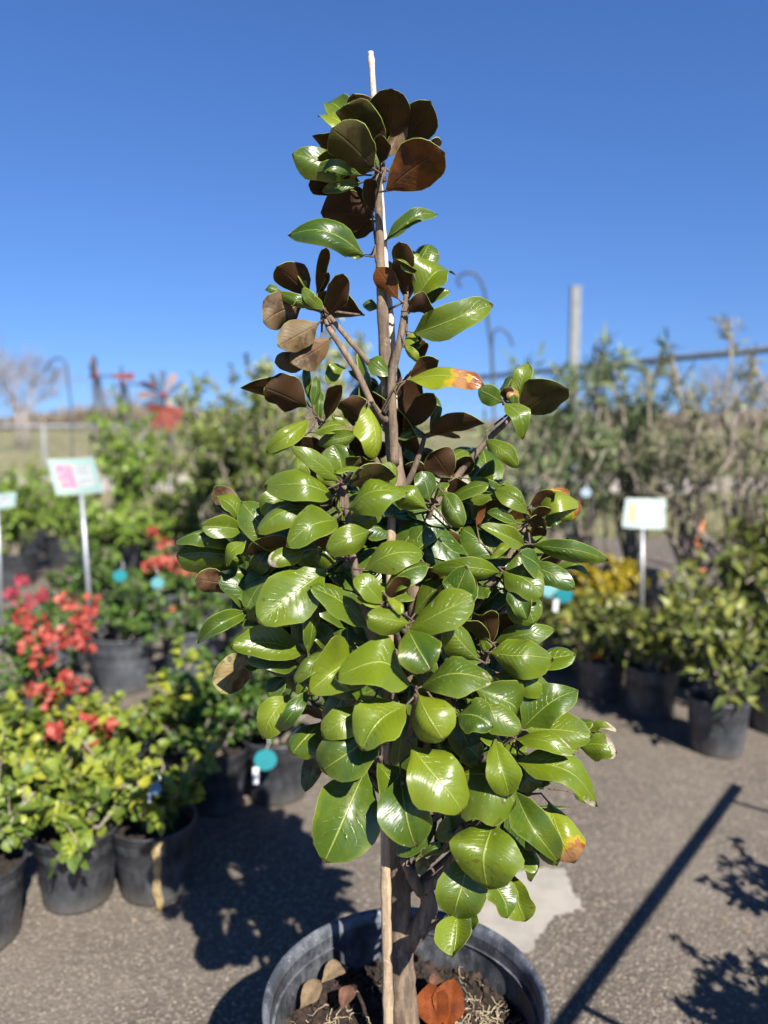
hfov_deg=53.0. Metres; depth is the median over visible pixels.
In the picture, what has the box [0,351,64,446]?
bare tree
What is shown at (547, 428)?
potted oleander
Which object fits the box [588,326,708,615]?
potted oleander
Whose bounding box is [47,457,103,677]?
plant sign
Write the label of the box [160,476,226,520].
potted shrub
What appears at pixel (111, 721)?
potted bougainvillea
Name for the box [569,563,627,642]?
potted yellow shrub
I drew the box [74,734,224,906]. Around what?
potted bougainvillea
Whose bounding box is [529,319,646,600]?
potted oleander
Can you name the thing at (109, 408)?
bare tree
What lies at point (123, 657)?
potted bougainvillea
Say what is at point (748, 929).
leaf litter
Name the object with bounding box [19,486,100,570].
potted shrub
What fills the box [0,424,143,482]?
chain link fence
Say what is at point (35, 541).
potted shrub
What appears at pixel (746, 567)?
potted lantana
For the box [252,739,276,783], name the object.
plant tag
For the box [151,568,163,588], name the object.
plant tag
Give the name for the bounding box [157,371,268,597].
potted shrub
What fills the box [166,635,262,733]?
potted bougainvillea
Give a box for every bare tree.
[0,330,88,450]
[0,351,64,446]
[87,386,142,433]
[692,356,767,430]
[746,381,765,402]
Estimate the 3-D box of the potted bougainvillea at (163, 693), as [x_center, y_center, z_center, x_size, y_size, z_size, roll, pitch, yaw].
[-0.792,0.785,2.866,0.457,0.592,0.342,-4,8,-28]
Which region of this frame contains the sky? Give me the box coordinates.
[0,0,767,420]
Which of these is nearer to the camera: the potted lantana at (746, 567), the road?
the potted lantana at (746, 567)
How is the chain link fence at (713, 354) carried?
on the paving
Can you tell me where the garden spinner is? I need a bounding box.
[147,404,183,514]
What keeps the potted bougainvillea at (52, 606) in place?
on the paving
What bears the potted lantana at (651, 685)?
on the paving
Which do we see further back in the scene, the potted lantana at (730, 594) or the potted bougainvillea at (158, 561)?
the potted bougainvillea at (158, 561)
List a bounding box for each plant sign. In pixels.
[0,492,16,653]
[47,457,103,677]
[622,498,664,613]
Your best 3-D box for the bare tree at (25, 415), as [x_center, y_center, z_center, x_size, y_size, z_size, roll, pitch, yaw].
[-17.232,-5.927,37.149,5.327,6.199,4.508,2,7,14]
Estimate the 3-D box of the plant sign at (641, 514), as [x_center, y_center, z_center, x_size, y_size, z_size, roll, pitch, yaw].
[1.600,0.386,4.794,0.288,0.944,0.094,0,7,0]
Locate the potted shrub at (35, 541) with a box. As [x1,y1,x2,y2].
[0,454,61,552]
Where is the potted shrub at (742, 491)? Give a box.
[669,312,767,605]
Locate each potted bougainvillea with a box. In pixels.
[0,563,102,671]
[0,590,100,700]
[0,668,90,822]
[0,717,42,949]
[0,720,164,915]
[13,712,118,811]
[57,569,175,695]
[61,541,146,628]
[61,691,162,773]
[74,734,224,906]
[101,635,237,775]
[122,526,196,639]
[132,571,231,686]
[136,673,259,816]
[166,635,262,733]
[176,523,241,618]
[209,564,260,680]
[228,669,323,806]
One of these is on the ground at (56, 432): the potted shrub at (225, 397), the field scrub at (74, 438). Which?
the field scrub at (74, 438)
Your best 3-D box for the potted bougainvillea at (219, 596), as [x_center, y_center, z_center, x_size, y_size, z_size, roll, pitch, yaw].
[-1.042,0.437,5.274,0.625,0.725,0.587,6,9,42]
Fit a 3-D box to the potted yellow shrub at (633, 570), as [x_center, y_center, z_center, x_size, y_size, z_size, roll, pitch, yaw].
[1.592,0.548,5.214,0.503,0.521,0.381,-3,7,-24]
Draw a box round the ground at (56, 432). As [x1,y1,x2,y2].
[0,424,767,537]
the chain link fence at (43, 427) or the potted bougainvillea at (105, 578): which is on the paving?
the potted bougainvillea at (105, 578)
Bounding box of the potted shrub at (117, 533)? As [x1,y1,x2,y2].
[47,493,152,584]
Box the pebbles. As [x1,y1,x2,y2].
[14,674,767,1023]
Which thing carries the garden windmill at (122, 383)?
on the paving
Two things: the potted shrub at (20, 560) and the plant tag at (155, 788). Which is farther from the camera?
the potted shrub at (20, 560)
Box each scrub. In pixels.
[0,401,767,430]
[0,431,767,455]
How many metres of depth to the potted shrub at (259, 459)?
5.77 m
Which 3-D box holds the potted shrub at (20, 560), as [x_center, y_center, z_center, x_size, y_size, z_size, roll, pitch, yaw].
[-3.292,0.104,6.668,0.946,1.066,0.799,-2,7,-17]
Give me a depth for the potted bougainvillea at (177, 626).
4.14 m
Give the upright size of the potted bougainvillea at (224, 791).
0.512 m
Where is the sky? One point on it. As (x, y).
(153, 191)
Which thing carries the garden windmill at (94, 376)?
on the paving
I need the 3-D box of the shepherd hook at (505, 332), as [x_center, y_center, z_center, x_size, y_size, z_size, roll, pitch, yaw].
[0.964,-0.420,6.394,0.185,2.174,0.018,0,7,0]
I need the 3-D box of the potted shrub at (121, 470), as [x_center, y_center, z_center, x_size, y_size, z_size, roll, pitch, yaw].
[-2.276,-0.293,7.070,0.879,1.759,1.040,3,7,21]
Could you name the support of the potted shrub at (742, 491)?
on the paving
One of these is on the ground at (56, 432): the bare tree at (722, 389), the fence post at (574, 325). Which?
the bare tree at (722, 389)
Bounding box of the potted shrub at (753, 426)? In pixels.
[718,342,767,520]
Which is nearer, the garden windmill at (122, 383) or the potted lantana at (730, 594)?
the potted lantana at (730, 594)
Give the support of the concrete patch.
on the paving
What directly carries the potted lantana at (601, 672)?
on the paving
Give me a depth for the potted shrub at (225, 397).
7.07 m
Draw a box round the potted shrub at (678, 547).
[610,344,767,611]
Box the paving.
[0,534,767,1023]
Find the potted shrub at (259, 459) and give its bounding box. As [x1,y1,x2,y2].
[192,353,311,515]
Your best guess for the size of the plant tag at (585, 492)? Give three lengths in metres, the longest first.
0.113 x 0.068 x 0.013 m
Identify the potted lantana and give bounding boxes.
[536,588,603,673]
[547,584,667,702]
[587,583,702,720]
[654,558,757,687]
[662,586,767,758]
[697,515,767,662]
[714,496,767,662]
[724,572,767,734]
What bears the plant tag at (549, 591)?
attached to the potted lantana at (601, 672)
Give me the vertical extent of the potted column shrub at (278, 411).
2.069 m
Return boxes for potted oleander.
[466,339,624,623]
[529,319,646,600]
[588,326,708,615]
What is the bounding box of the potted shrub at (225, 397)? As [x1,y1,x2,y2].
[203,363,280,537]
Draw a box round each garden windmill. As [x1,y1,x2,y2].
[87,355,133,522]
[114,365,158,513]
[138,371,187,549]
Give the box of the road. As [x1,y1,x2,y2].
[1,475,766,493]
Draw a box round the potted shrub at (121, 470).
[83,383,177,574]
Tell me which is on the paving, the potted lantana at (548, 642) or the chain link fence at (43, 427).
the potted lantana at (548, 642)
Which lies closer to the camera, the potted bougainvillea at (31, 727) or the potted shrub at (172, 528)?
the potted bougainvillea at (31, 727)
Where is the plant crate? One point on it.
(28, 702)
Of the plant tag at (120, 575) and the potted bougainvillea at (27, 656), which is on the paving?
the potted bougainvillea at (27, 656)
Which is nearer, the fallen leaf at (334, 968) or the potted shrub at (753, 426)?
the fallen leaf at (334, 968)
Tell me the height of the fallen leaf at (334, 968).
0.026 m
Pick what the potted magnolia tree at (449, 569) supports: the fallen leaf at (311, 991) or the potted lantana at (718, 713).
the fallen leaf at (311, 991)
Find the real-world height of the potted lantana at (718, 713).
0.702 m
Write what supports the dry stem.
hanging from the potted bougainvillea at (169, 822)
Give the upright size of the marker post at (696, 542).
0.518 m
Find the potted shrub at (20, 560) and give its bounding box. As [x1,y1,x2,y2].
[0,463,57,588]
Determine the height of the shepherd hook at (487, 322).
2.602 m
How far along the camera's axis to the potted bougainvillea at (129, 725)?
2.75 m
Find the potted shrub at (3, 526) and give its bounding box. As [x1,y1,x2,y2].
[0,523,12,554]
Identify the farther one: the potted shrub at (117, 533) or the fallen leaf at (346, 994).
the potted shrub at (117, 533)
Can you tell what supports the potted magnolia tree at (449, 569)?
on the paving
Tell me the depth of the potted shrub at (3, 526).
5.61 m
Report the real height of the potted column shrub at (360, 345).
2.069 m
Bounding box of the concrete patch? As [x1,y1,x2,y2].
[477,867,582,952]
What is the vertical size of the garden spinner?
1.586 m
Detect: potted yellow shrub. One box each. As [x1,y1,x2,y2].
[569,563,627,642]
[590,553,655,621]
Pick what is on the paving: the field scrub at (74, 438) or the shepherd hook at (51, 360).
the shepherd hook at (51, 360)
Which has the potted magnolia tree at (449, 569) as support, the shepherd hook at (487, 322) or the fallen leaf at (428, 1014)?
the fallen leaf at (428, 1014)
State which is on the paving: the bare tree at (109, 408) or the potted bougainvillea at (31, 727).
the potted bougainvillea at (31, 727)
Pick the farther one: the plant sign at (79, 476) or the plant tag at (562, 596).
the plant sign at (79, 476)
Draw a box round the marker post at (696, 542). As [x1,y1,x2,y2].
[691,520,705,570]
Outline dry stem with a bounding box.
[152,842,162,910]
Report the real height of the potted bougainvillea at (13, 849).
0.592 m
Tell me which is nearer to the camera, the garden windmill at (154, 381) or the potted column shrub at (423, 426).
the potted column shrub at (423, 426)
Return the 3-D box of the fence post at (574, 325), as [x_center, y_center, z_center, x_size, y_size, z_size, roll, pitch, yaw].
[2.037,-0.984,8.342,0.107,2.842,0.107,0,7,0]
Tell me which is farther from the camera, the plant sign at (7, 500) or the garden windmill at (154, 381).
the garden windmill at (154, 381)
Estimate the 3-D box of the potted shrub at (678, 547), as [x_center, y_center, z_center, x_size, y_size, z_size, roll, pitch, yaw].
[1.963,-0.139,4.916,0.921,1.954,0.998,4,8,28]
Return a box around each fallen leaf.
[300,978,321,1008]
[321,959,349,982]
[338,985,355,1009]
[417,983,448,1023]
[429,973,442,986]
[432,978,464,1023]
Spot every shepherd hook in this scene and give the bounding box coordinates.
[45,357,75,533]
[456,271,495,438]
[491,328,513,385]
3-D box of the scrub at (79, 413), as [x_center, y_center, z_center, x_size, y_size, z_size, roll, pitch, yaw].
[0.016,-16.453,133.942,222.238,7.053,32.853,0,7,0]
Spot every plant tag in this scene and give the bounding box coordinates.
[113,561,126,581]
[147,773,161,802]
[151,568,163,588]
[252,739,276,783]
[543,586,557,596]
[553,589,572,611]
[581,482,590,496]
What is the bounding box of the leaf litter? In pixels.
[132,712,760,1001]
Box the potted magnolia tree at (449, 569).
[173,51,617,1023]
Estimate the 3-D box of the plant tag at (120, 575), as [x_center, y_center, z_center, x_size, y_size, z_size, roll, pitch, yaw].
[-1.306,0.293,3.823,0.068,0.113,0.013,0,-13,0]
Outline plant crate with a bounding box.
[0,691,69,744]
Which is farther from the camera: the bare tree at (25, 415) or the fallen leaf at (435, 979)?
the bare tree at (25, 415)
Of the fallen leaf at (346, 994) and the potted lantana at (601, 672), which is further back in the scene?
the potted lantana at (601, 672)
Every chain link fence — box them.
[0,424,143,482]
[418,345,767,581]
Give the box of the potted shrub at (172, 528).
[129,490,203,586]
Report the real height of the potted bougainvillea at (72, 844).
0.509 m
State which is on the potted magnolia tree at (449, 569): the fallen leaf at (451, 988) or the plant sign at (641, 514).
the fallen leaf at (451, 988)
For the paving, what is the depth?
2.25 m
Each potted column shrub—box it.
[242,355,284,456]
[282,318,385,573]
[318,329,386,472]
[417,421,437,480]
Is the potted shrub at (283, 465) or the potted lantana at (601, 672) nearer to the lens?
the potted lantana at (601, 672)
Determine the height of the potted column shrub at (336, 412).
1.990 m
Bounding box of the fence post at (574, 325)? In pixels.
[563,285,581,539]
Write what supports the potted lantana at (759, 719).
on the paving
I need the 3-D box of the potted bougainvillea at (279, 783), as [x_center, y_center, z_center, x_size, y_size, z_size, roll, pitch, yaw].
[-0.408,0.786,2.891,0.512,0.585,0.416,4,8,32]
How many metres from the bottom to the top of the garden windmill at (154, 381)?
1.921 m
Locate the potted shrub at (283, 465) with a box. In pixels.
[247,433,314,496]

